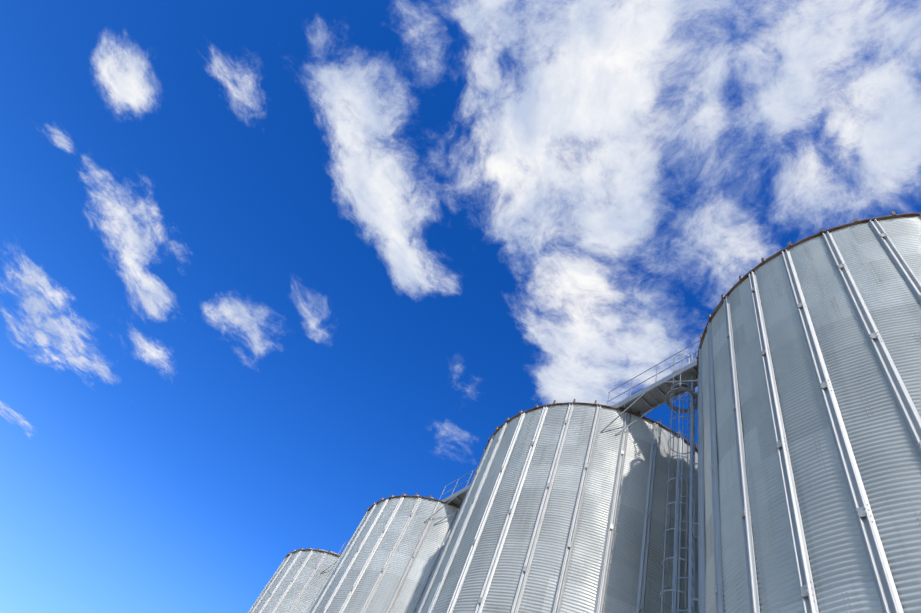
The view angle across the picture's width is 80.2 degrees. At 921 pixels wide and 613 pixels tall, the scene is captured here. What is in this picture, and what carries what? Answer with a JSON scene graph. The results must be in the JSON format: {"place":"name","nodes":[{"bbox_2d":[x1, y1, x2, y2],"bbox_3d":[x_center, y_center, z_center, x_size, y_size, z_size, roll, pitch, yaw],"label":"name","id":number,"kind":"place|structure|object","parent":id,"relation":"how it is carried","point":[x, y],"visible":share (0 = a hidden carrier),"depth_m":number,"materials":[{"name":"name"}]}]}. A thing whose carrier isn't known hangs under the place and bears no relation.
{"place":"outdoors","nodes":[
{"label":"outdoors","id":0,"kind":"place"},
{"bbox_2d":[0,0,920,612],"label":"sky","id":1,"kind":"structure","parent":0,"point":[272,272],"materials":[{"name":"blue"}]},
{"label":"apron pavement","id":2,"kind":"structure","parent":0,"visible":0},
{"bbox_2d":[248,547,341,612],"bbox_3d":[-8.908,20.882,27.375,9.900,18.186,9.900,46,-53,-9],"label":"silo","id":3,"kind":"object","parent":2,"relation":"on","point":[296,582],"visible":0.58,"depth_m":29.32,"materials":[{"name":"metal"}]},
{"bbox_2d":[307,493,460,612],"bbox_3d":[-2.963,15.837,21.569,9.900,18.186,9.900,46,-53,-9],"label":"silo","id":4,"kind":"object","parent":2,"relation":"on","point":[388,559],"visible":0.62,"depth_m":22.50,"materials":[{"name":"metal"}]},
{"bbox_2d":[320,538,350,575],"bbox_3d":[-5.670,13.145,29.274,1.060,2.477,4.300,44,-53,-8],"label":"bridge","id":5,"kind":"structure","parent":4,"relation":"on","point":[337,554],"depth_m":29.95,"materials":[{"name":"grey metal"}]},
{"bbox_2d":[424,468,476,524],"bbox_3d":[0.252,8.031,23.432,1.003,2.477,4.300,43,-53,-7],"label":"bridge","id":6,"kind":"structure","parent":4,"relation":"attached to","point":[457,498],"depth_m":23.90,"materials":[{"name":"grey metal"}]},
{"bbox_2d":[416,399,698,612],"bbox_3d":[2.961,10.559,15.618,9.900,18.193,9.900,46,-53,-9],"label":"silo","id":7,"kind":"object","parent":2,"relation":"on","point":[562,508],"visible":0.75,"depth_m":15.28,"materials":[{"name":"metal"}]},
{"bbox_2d":[696,211,920,612],"bbox_3d":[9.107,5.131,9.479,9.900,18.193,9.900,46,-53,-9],"label":"silo","id":8,"kind":"object","parent":2,"relation":"on","point":[808,358],"visible":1,"depth_m":9.43,"materials":[{"name":"metal"}]},
{"bbox_2d":[601,339,700,434],"bbox_3d":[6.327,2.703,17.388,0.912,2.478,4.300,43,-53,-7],"label":"bridge","id":9,"kind":"structure","parent":8,"relation":"attached to","point":[646,400],"depth_m":17.54,"materials":[{"name":"grey metal"}]},
{"bbox_2d":[659,353,697,612],"bbox_3d":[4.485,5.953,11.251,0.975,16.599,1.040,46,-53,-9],"label":"caged ladder","id":10,"kind":"object","parent":8,"relation":"attached to","point":[691,598],"visible":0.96,"depth_m":13.18,"materials":[{"name":"grey metal"}]}
]}

